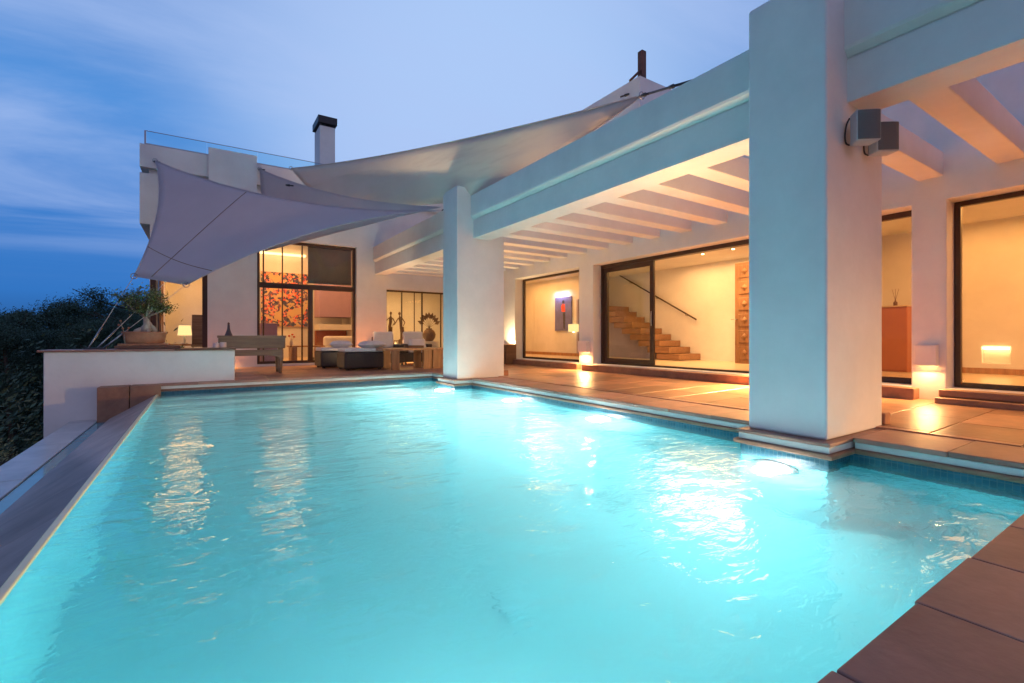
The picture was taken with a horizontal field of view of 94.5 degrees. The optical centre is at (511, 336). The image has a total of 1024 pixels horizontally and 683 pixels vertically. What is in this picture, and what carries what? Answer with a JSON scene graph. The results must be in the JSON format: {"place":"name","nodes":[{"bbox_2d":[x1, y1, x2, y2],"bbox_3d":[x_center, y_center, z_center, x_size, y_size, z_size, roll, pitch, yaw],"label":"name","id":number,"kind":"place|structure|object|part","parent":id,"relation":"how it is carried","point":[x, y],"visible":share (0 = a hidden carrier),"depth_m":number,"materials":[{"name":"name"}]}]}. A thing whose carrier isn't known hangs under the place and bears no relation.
{"place":"outdoors","nodes":[
{"label":"outdoors","id":0,"kind":"place"},
{"bbox_2d":[0,0,768,329],"label":"sky","id":1,"kind":"structure","parent":0,"point":[82,82],"materials":[{"name":"blue"}]},
{"bbox_2d":[235,362,1023,446],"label":"terrace","id":2,"kind":"structure","parent":0,"point":[980,424],"depth_m":6.37,"materials":[{"name":"ceramic"}]},
{"bbox_2d":[217,335,285,372],"bbox_3d":[-5.858,0.394,10.650,1.340,0.845,0.562,0,0,-33],"label":"bench","id":3,"kind":"object","parent":2,"relation":"on","point":[244,342],"visible":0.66,"depth_m":10.48,"materials":[{"name":"brown wood"}]},
{"bbox_2d":[225,322,232,335],"bbox_3d":[-6.492,0.240,10.834,0.260,1.151,0.260,0,0,-33],"label":"bottle vase","id":4,"kind":"object","parent":3,"relation":"on","point":[228,331],"visible":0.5,"depth_m":10.81,"materials":[{"name":"ceramic"}]},
{"bbox_2d":[315,347,355,367],"bbox_3d":[-4.756,0.551,12.783,0.950,0.530,0.820,0,0,-33],"label":"ottoman","id":5,"kind":"object","parent":2,"relation":"on","point":[325,357],"visible":0.54,"depth_m":12.33,"materials":[{"name":"wicker"}]},
{"bbox_2d":[330,341,352,347],"bbox_3d":[-4.647,0.200,12.854,0.600,0.200,0.480,0,0,-22],"label":"pillow","id":6,"kind":"object","parent":5,"relation":"on","point":[336,344],"visible":0.92,"depth_m":12.67,"materials":[{"name":"white fabric"}]},
{"bbox_2d":[337,348,383,369],"bbox_3d":[-3.869,0.551,12.048,0.980,0.530,0.820,0,0,-33],"label":"ottoman","id":7,"kind":"object","parent":2,"relation":"on","point":[354,358],"visible":0.94,"depth_m":11.70,"materials":[{"name":"wicker"}]},
{"bbox_2d":[357,341,385,347],"bbox_3d":[-3.618,0.200,12.213,0.600,0.200,0.520,0,0,-45],"label":"pillow","id":8,"kind":"object","parent":7,"relation":"on","point":[371,344],"visible":0.81,"depth_m":12.05,"materials":[{"name":"white fabric"}]},
{"bbox_2d":[372,332,404,364],"bbox_3d":[-3.642,0.331,13.637,0.870,0.970,0.790,0,0,-37],"label":"armchair","id":9,"kind":"object","parent":2,"relation":"on","point":[386,338],"visible":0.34,"depth_m":13.70,"materials":[{"name":"fabric"}]},
{"bbox_2d":[376,347,442,369],"bbox_3d":[-2.583,0.551,12.256,1.800,0.530,0.800,0,0,-33],"label":"coffee table","id":10,"kind":"object","parent":2,"relation":"on","point":[432,357],"visible":0.86,"depth_m":12.17,"materials":[{"name":"brown wood"}]},
{"bbox_2d":[404,345,423,347],"bbox_3d":[-2.568,0.254,12.362,0.430,0.060,0.310,0,0,-33],"label":"tray","id":11,"kind":"object","parent":10,"relation":"on","point":[413,346],"visible":1,"depth_m":12.27,"materials":[{"name":"brown wood"}]},
{"bbox_2d":[402,331,431,364],"bbox_3d":[-2.945,0.323,14.272,0.870,0.970,0.790,0,0,-27],"label":"armchair","id":12,"kind":"object","parent":2,"relation":"on","point":[407,336],"visible":0.3,"depth_m":14.27,"materials":[{"name":"fabric"}]},
{"bbox_2d":[409,339,425,346],"bbox_3d":[-2.803,0.200,14.036,0.500,0.300,0.140,0,-30,-27],"label":"pillow","id":13,"kind":"object","parent":12,"relation":"on","point":[416,341],"visible":0.67,"depth_m":13.99,"materials":[{"name":"white fabric"}]},
{"bbox_2d":[504,344,515,363],"bbox_3d":[-0.112,0.495,13.503,0.340,0.560,0.340,0,0,-33],"label":"planter pot","id":14,"kind":"object","parent":2,"relation":"on","point":[509,353],"visible":0.78,"depth_m":13.35,"materials":[{"name":"brown wood"}]},
{"bbox_2d":[140,62,1023,410],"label":"villa","id":15,"kind":"object","parent":2,"relation":"on","point":[952,254],"visible":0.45,"depth_m":10.66,"materials":[{"name":"paint"}]},
{"bbox_2d":[159,281,163,331],"bbox_3d":[-9.193,-0.855,12.395,0.050,3.100,0.850,0,0,-33],"label":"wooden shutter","id":16,"kind":"object","parent":15,"relation":"attached to","point":[161,320],"depth_m":12.12,"materials":[{"name":"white wood"}]},
{"bbox_2d":[150,275,206,347],"bbox_3d":[-8.530,-0.890,12.141,1.196,3.176,0.140,0,0,-33],"label":"window","id":17,"kind":"structure","parent":15,"relation":"in","point":[204,279],"depth_m":12.36,"materials":[{"name":"brown metal"}]},
{"bbox_2d":[170,344,191,345],"bbox_3d":[-9.149,0.451,13.433,0.900,0.495,0.440,0,0,-33],"label":"console","id":18,"kind":"object","parent":15,"relation":"on","point":[182,344],"visible":0.14,"depth_m":13.17,"materials":[{"name":"brown wood"}]},
{"bbox_2d":[177,325,191,343],"bbox_3d":[-9.222,-0.060,13.326,0.340,0.520,0.340,0,0,-33],"label":"table lamp","id":19,"kind":"object","parent":18,"relation":"on","point":[184,330],"visible":1,"depth_m":13.22,"materials":[{"name":"beige fabric"}]},
{"bbox_2d":[191,315,201,347],"bbox_3d":[-8.746,0.038,13.219,0.360,1.320,0.400,0,0,-33],"label":"dark chair","id":20,"kind":"object","parent":15,"relation":"on","point":[196,330],"visible":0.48,"depth_m":13.30,"materials":[{"name":"brown wood"}]},
{"bbox_2d":[144,130,320,169],"bbox_3d":[-6.670,-4.928,13.293,5.805,0.372,0.170,0,0,-33],"label":"glass balustrade","id":21,"kind":"object","parent":15,"relation":"on","point":[212,143],"visible":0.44,"depth_m":12.26,"materials":[{"name":"glass"}]},
{"bbox_2d":[83,158,443,348],"bbox_3d":[-5.060,-2.081,10.654,6.749,4.580,4.187,0,0,-16],"label":"shade sail","id":22,"kind":"object","parent":15,"relation":"attached to","point":[202,227],"visible":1,"depth_m":9.91,"materials":[{"name":"grey fabric"}]},
{"bbox_2d":[260,323,276,360],"bbox_3d":[-7.183,0.179,13.935,0.440,1.150,0.412,0,0,-33],"label":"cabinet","id":23,"kind":"object","parent":15,"relation":"on","point":[270,329],"visible":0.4,"depth_m":13.77,"materials":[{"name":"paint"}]},
{"bbox_3d":[-7.073,0.184,13.767,0.400,1.060,0.010,0,0,-33],"label":"door","id":24,"kind":"part","parent":23,"relation":"part of","materials":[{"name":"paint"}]},
{"bbox_2d":[260,251,305,256],"bbox_3d":[-8.667,-2.990,16.897,2.400,0.060,0.170,0,0,-33],"label":"cove light","id":25,"kind":"object","parent":15,"relation":"attached to","point":[284,254],"visible":0.64,"depth_m":17.07,"materials":[{"name":"white"}]},
{"bbox_2d":[261,271,307,326],"bbox_3d":[-8.270,-1.355,17.241,1.560,1.950,0.050,0,0,-33],"label":"painting","id":26,"kind":"object","parent":15,"relation":"attached to","point":[291,306],"visible":0.64,"depth_m":17.22},
{"bbox_2d":[287,345,324,360],"bbox_3d":[-6.447,0.514,14.783,1.000,0.480,0.600,0,0,-33],"label":"side table","id":27,"kind":"object","parent":15,"relation":"on","point":[292,353],"visible":0.67,"depth_m":14.38,"materials":[{"name":"brown wood"}]},
{"bbox_2d":[288,334,294,345],"bbox_3d":[-6.763,0.087,14.517,0.210,0.370,0.097,0,0,-33],"label":"flower vase","id":28,"kind":"object","parent":27,"relation":"on","point":[291,342],"visible":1,"depth_m":14.49,"materials":[{"name":"red paint"}]},
{"bbox_2d":[257,243,354,363],"bbox_3d":[-5.961,-0.985,13.840,2.676,3.486,0.090,0,0,-33],"label":"window","id":29,"kind":"structure","parent":15,"relation":"in","point":[310,288],"depth_m":13.72,"materials":[{"name":"brown metal"}]},
{"bbox_2d":[312,114,336,164],"bbox_3d":[-6.492,-5.905,16.606,0.780,3.230,1.020,0,0,-33],"label":"chimney","id":30,"kind":"object","parent":15,"relation":"on","point":[323,128],"visible":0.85,"depth_m":16.20,"materials":[{"name":"paint"}]},
{"bbox_2d":[307,246,350,285],"bbox_3d":[-5.499,-2.138,14.284,1.260,1.120,0.060,0,0,-33],"label":"roller blind","id":31,"kind":"object","parent":15,"relation":"attached to","point":[328,266],"visible":0.9,"depth_m":14.27,"materials":[{"name":"grey fabric"}]},
{"bbox_2d":[314,284,350,345],"bbox_3d":[-6.567,-1.281,17.304,1.100,4.030,0.950,0,0,-33],"label":"fireplace","id":32,"kind":"object","parent":15,"relation":"on","point":[332,304],"visible":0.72,"depth_m":16.98,"materials":[{"name":"paint"}]},
{"bbox_2d":[313,336,351,359],"bbox_3d":[-5.923,0.364,15.855,1.450,0.780,0.820,0,0,-33],"label":"sofa","id":33,"kind":"object","parent":15,"relation":"on","point":[327,340],"visible":0.29,"depth_m":15.91,"materials":[{"name":"beige fabric"}]},
{"bbox_2d":[257,167,440,250],"bbox_3d":[-4.206,-3.471,11.366,6.357,2.301,0.167,0,0,30],"label":"shade sail","id":34,"kind":"object","parent":15,"relation":"attached to","point":[273,185],"visible":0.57,"depth_m":11.61,"materials":[{"name":"grey fabric"}]},
{"bbox_2d":[387,312,394,343],"bbox_3d":[-4.123,-0.051,15.945,0.370,1.609,0.186,0,0,-33],"label":"figurine","id":35,"kind":"object","parent":15,"relation":"on","point":[390,328],"visible":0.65,"depth_m":15.92,"materials":[{"name":"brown wood"}]},
{"bbox_2d":[394,312,404,343],"bbox_3d":[-3.843,-0.051,16.128,0.407,1.609,0.186,0,0,-33],"label":"figurine","id":36,"kind":"object","parent":15,"relation":"on","point":[399,314],"visible":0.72,"depth_m":16.12,"materials":[{"name":"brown wood"}]},
{"bbox_2d":[387,290,442,346],"bbox_3d":[-2.973,-0.370,15.784,2.586,2.256,0.070,0,0,-33],"label":"window","id":37,"kind":"structure","parent":15,"relation":"in","point":[414,292],"depth_m":15.75,"materials":[{"name":"brown metal"}]},
{"bbox_2d":[418,313,439,346],"bbox_3d":[-2.949,-0.066,16.833,0.870,1.640,0.500,0,0,-33],"label":"round vase","id":38,"kind":"object","parent":15,"relation":"on","point":[429,334],"visible":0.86,"depth_m":16.72,"materials":[{"name":"brown ceramic"}]},
{"bbox_2d":[523,270,578,361],"bbox_3d":[1.094,-0.520,12.583,0.070,2.276,2.756,0,0,-33],"label":"window","id":39,"kind":"structure","parent":15,"relation":"in","point":[575,271],"depth_m":13.47,"materials":[{"name":"brown metal"}]},
{"bbox_2d":[555,296,571,330],"bbox_3d":[1.675,-0.750,15.461,0.036,1.100,0.840,0,0,-33],"label":"picture","id":40,"kind":"object","parent":15,"relation":"attached to","point":[563,312],"visible":0.97,"depth_m":15.43,"materials":[{"name":"paper"}]},
{"bbox_2d":[568,324,578,332],"bbox_3d":[1.939,-0.265,14.916,0.160,0.270,0.320,0,0,-33],"label":"wall sconce","id":41,"kind":"object","parent":15,"relation":"attached to","point":[573,328],"depth_m":14.82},
{"bbox_2d":[578,341,589,351],"bbox_3d":[1.679,0.225,11.030,0.108,0.250,0.300,0,0,-33],"label":"wall light","id":42,"kind":"object","parent":15,"relation":"attached to","point":[583,346],"visible":1,"depth_m":10.95,"materials":[{"name":"paint"}]},
{"bbox_2d":[608,273,608,357],"bbox_3d":[2.564,-0.498,10.413,0.045,2.161,1.379,0,0,-33],"label":"sliding door","id":43,"kind":"structure","parent":15,"relation":"in","point":[608,273],"depth_m":10.92,"materials":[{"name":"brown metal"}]},
{"bbox_2d":[604,260,654,364],"bbox_3d":[2.527,-0.498,10.347,0.080,2.161,1.448,0,0,-33],"label":"sliding door","id":44,"kind":"structure","parent":15,"relation":"in","point":[648,263],"depth_m":10.10,"materials":[{"name":"brown metal"}]},
{"bbox_2d":[629,50,645,81],"bbox_3d":[2.680,-5.784,10.119,0.424,0.732,0.130,0,0,-33],"label":"roof mast","id":45,"kind":"object","parent":15,"relation":"on","point":[641,63],"visible":0.62,"depth_m":10.15,"materials":[{"name":"brown metal"}]},
{"bbox_2d":[620,275,696,319],"bbox_3d":[4.021,-1.355,14.014,0.121,1.829,3.371,0,0,-33],"label":"handrail","id":46,"kind":"object","parent":15,"relation":"attached to","point":[685,313],"visible":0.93,"depth_m":13.49,"materials":[{"name":"brown metal"}]},
{"bbox_2d":[882,210,911,383],"bbox_3d":[5.001,-0.520,6.612,0.070,2.276,1.106,0,0,-33],"label":"glass door","id":47,"kind":"structure","parent":15,"relation":"in","point":[906,214],"depth_m":6.33,"materials":[{"name":"brown metal"}]},
{"bbox_2d":[882,305,911,371],"bbox_3d":[6.984,0.032,8.550,0.690,1.165,0.480,0,0,-33],"label":"cabinet","id":48,"kind":"object","parent":15,"relation":"on","point":[896,338],"visible":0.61,"depth_m":8.29,"materials":[{"name":"brown paint"}]},
{"bbox_3d":[6.706,0.044,8.368,0.011,1.080,0.440,0,0,-33],"label":"door","id":49,"kind":"part","parent":48,"relation":"part of","materials":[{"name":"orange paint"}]},
{"bbox_2d":[892,289,898,305],"bbox_3d":[6.812,-0.702,8.401,0.060,0.301,0.090,0,0,-1],"label":"reed diffuser","id":50,"kind":"object","parent":48,"relation":"on","point":[895,302],"visible":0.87,"depth_m":8.39,"materials":[{"name":"brown wood"}]},
{"bbox_2d":[915,345,938,365],"bbox_3d":[5.095,0.225,5.808,0.108,0.250,0.200,0,0,-33],"label":"wall light","id":51,"kind":"object","parent":15,"relation":"attached to","point":[927,355],"visible":1,"depth_m":5.76,"materials":[{"name":"paint"}]},
{"bbox_2d":[954,190,1023,390],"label":"window","id":52,"kind":"structure","parent":15,"relation":"in","point":[958,206],"depth_m":5.80,"materials":[{"name":"brown metal"}]},
{"bbox_2d":[983,347,1010,362],"bbox_3d":[7.976,0.295,7.782,0.100,0.260,0.320,0,0,-33],"label":"niche light","id":53,"kind":"object","parent":15,"relation":"attached to","point":[998,354],"visible":1,"depth_m":7.79,"materials":[{"name":"glass"}]},
{"bbox_2d":[373,0,1023,439],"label":"pergola","id":54,"kind":"object","parent":2,"relation":"on","point":[789,92],"visible":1,"depth_m":4.17,"materials":[{"name":"paint"}]},
{"bbox_2d":[844,108,880,145],"bbox_3d":[2.820,-1.675,3.822,0.186,0.249,0.218,0,0,7],"label":"loudspeaker","id":55,"kind":"object","parent":54,"relation":"attached to","point":[865,127],"visible":1,"depth_m":3.72,"materials":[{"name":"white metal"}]},
{"bbox_2d":[863,121,898,156],"bbox_3d":[3.119,-1.665,4.016,0.186,0.249,0.218,0,0,3],"label":"loudspeaker","id":56,"kind":"object","parent":54,"relation":"attached to","point":[887,144],"visible":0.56,"depth_m":3.91,"materials":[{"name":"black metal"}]},
{"bbox_2d":[882,412,889,424],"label":"corner block","id":57,"kind":"structure","parent":2,"relation":"on","point":[885,417],"depth_m":4.33,"materials":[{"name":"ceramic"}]},
{"bbox_2d":[609,306,699,359],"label":"staircase","id":58,"kind":"structure","parent":0,"point":[629,334],"depth_m":13.60,"materials":[{"name":"brown wood"}]},
{"bbox_2d":[731,262,748,363],"bbox_3d":[5.413,-0.551,10.707,0.116,2.330,0.910,0,0,-33],"label":"carved door","id":59,"kind":"structure","parent":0,"point":[741,319],"depth_m":10.88,"materials":[{"name":"brown wood"}]},
{"bbox_3d":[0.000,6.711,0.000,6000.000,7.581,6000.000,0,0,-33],"label":"ground","id":60,"kind":"structure","parent":0,"visible":0},
{"bbox_2d":[0,438,22,464],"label":"shrub","id":61,"kind":"object","parent":60,"relation":"on","point":[4,453],"visible":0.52,"depth_m":7.46,"materials":[{"name":"green plant"}]},
{"bbox_2d":[0,349,41,442],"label":"evergreen oak","id":62,"kind":"object","parent":60,"relation":"on","point":[18,394],"visible":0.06,"depth_m":17.84,"materials":[{"name":"green plant"}]},
{"bbox_2d":[0,320,43,458],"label":"evergreen oak","id":63,"kind":"object","parent":60,"relation":"on","point":[10,345],"visible":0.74,"depth_m":16.43,"materials":[{"name":"green plant"}]},
{"bbox_2d":[9,343,43,454],"bbox_3d":[-25.623,3.291,24.821,3.766,6.268,4.122,0,0,-5],"label":"evergreen oak","id":64,"kind":"object","parent":60,"relation":"on","point":[27,386],"visible":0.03,"depth_m":24.61,"materials":[{"name":"green plant"}]},
{"bbox_2d":[0,305,57,443],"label":"evergreen oak","id":65,"kind":"object","parent":60,"relation":"on","point":[16,316],"visible":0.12,"depth_m":27.92,"materials":[{"name":"green plant"}]},
{"bbox_2d":[3,325,70,420],"bbox_3d":[-17.232,1.869,17.837,3.130,4.707,2.994,0,0,-10],"label":"pine tree","id":66,"kind":"object","parent":60,"relation":"on","point":[45,343],"visible":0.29,"depth_m":17.43,"materials":[{"name":"green plant"}]},
{"bbox_2d":[6,325,71,440],"bbox_3d":[-25.470,2.806,25.590,4.712,7.021,5.439,0,0,40],"label":"pine tree","id":67,"kind":"object","parent":60,"relation":"on","point":[36,362],"visible":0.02,"depth_m":25.39,"materials":[{"name":"green plant"}]},
{"bbox_2d":[4,298,91,345],"bbox_3d":[-33.389,2.655,33.117,8.634,11.004,7.707,0,0,-17],"label":"pine tree","id":68,"kind":"object","parent":60,"relation":"on","point":[51,313],"visible":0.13,"depth_m":32.07,"materials":[{"name":"green plant"}]},
{"bbox_2d":[27,301,73,328],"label":"pine tree","id":69,"kind":"object","parent":60,"relation":"on","point":[47,316],"visible":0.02,"depth_m":33.55,"materials":[{"name":"green plant"}]},
{"bbox_2d":[0,295,103,328],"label":"pine tree","id":70,"kind":"object","parent":60,"relation":"on","point":[74,301],"visible":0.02,"depth_m":43.36,"materials":[{"name":"green plant"}]},
{"bbox_2d":[33,344,78,390],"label":"evergreen oak","id":71,"kind":"object","parent":60,"relation":"on","point":[67,348],"visible":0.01,"depth_m":24.82,"materials":[{"name":"green plant"}]},
{"bbox_2d":[33,318,119,376],"bbox_3d":[-14.930,1.499,16.678,3.140,4.333,2.648,0,0,-16],"label":"evergreen oak","id":72,"kind":"object","parent":60,"relation":"on","point":[79,334],"visible":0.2,"depth_m":16.59,"materials":[{"name":"green plant"}]},
{"bbox_2d":[43,314,130,365],"bbox_3d":[-14.938,1.393,17.403,3.256,4.482,3.437,0,0,-16],"label":"evergreen oak","id":73,"kind":"object","parent":60,"relation":"on","point":[110,321],"visible":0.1,"depth_m":17.39,"materials":[{"name":"green plant"}]},
{"bbox_2d":[31,297,145,332],"bbox_3d":[-29.069,1.878,33.875,7.622,10.198,8.627,0,0,22],"label":"pine tree","id":74,"kind":"object","parent":60,"relation":"on","point":[96,318],"visible":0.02,"depth_m":32.28,"materials":[{"name":"green plant"}]},
{"bbox_2d":[0,318,183,463],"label":"undergrowth","id":75,"kind":"object","parent":60,"relation":"on","point":[25,443],"visible":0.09,"depth_m":13.86,"materials":[{"name":"green plant"}]},
{"bbox_2d":[47,283,149,328],"bbox_3d":[-25.978,1.310,31.691,8.454,9.367,7.342,0,0,44],"label":"pine tree","id":76,"kind":"object","parent":60,"relation":"on","point":[78,311],"visible":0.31,"depth_m":29.76,"materials":[{"name":"green plant"}]},
{"bbox_2d":[86,298,144,318],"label":"pine tree","id":77,"kind":"object","parent":60,"relation":"on","point":[111,308],"visible":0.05,"depth_m":44.55,"materials":[{"name":"green plant"}]},
{"bbox_2d":[114,312,149,339],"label":"evergreen oak","id":78,"kind":"object","parent":60,"relation":"on","point":[132,320],"visible":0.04,"depth_m":17.80,"materials":[{"name":"green plant"}]},
{"bbox_2d":[37,347,235,437],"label":"planter wall","id":79,"kind":"structure","parent":60,"relation":"on","point":[74,379],"depth_m":7.96,"materials":[{"name":"paint"}]},
{"bbox_2d":[114,345,180,348],"bbox_3d":[-6.539,0.179,8.532,0.920,0.049,0.520,0,0,-33],"label":"plinth board","id":80,"kind":"object","parent":79,"relation":"on","point":[142,347],"visible":0.87,"depth_m":8.31,"materials":[{"name":"brown wood"}]},
{"bbox_2d":[118,320,129,343],"bbox_3d":[-6.753,-0.070,8.225,0.173,0.450,0.038,0,0,-33],"label":"twig","id":81,"kind":"object","parent":80,"relation":"on","point":[122,328],"visible":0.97,"depth_m":8.22,"materials":[{"name":"green plant"}]},
{"bbox_2d":[110,282,178,345],"bbox_3d":[-6.511,-0.411,8.419,0.900,1.128,0.752,0,0,-8],"label":"bonsai","id":82,"kind":"object","parent":80,"relation":"on","point":[143,335],"visible":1,"depth_m":8.38,"materials":[{"name":"plant"}]},
{"bbox_2d":[213,342,219,347],"bbox_3d":[-5.631,0.157,9.007,0.110,0.100,0.110,0,0,-33],"label":"candle","id":83,"kind":"object","parent":79,"relation":"on","point":[216,345],"visible":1,"depth_m":8.96,"materials":[{"name":"wax"}]},
{"bbox_2d":[220,342,225,347],"bbox_3d":[-5.539,0.149,9.067,0.110,0.115,0.110,0,0,-33],"label":"candle","id":84,"kind":"object","parent":79,"relation":"on","point":[222,344],"visible":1,"depth_m":9.02,"materials":[{"name":"wax"}]},
{"bbox_2d":[0,370,1023,682],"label":"swimming pool","id":85,"kind":"structure","parent":60,"relation":"in","point":[962,622],"depth_m":3.38,"materials":[{"name":"teal paint"}]},
{"bbox_2d":[0,380,1023,682],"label":"water","id":86,"kind":"structure","parent":85,"relation":"in","point":[412,532],"depth_m":2.20,"materials":[{"name":"blue liquid"}]},
{"bbox_3d":[2.168,-2.872,5.362,0.160,0.165,0.160,0,0,-33],"label":"sail post","id":87,"kind":"object","parent":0,"visible":0},
{"bbox_2d":[289,79,691,204],"bbox_3d":[-0.792,-3.976,10.630,11.543,2.408,3.660,0,0,43],"label":"shade sail","id":88,"kind":"object","parent":87,"relation":"attached to","point":[431,174],"visible":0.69,"depth_m":9.25,"materials":[{"name":"beige fabric"}]}
]}

